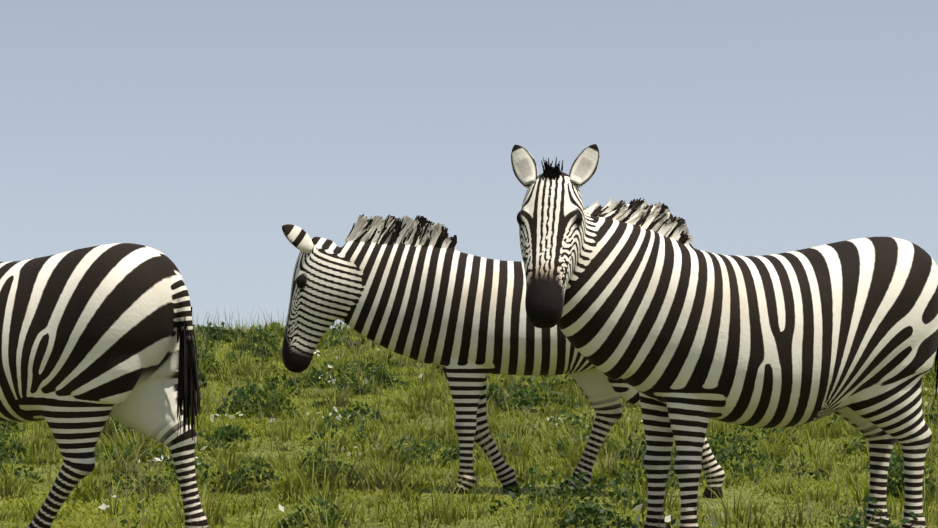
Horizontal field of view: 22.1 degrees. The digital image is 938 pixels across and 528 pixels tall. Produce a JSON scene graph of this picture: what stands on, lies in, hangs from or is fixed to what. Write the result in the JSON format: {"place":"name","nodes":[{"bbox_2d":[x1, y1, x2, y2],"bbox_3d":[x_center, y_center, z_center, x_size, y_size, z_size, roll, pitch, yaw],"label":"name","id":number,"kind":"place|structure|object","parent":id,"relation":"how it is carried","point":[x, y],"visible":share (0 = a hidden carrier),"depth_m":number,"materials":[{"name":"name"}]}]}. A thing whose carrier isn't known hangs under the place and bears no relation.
{"place":"outdoors","nodes":[
{"label":"outdoors","id":0,"kind":"place"},
{"bbox_2d":[0,304,937,527],"bbox_3d":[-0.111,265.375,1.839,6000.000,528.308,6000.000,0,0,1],"label":"ground","id":1,"kind":"structure","parent":0,"point":[708,502],"depth_m":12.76,"materials":[{"name":"green plant"}]},
{"bbox_2d":[0,243,207,527],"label":"zebra","id":2,"kind":"object","parent":1,"relation":"on","point":[93,338],"visible":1,"depth_m":10.00},
{"bbox_2d":[282,214,724,498],"bbox_3d":[0.173,0.499,12.592,2.320,1.454,0.630,0,0,-1],"label":"zebra","id":3,"kind":"object","parent":1,"relation":"on","point":[421,289],"visible":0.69,"depth_m":12.44},
{"bbox_2d":[511,144,937,527],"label":"zebra","id":4,"kind":"object","parent":1,"relation":"on","point":[669,322],"visible":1,"depth_m":9.69},
{"bbox_2d":[0,0,937,331],"label":"sky","id":5,"kind":"structure","parent":0,"point":[191,132],"materials":[{"name":"blue"}]}
]}

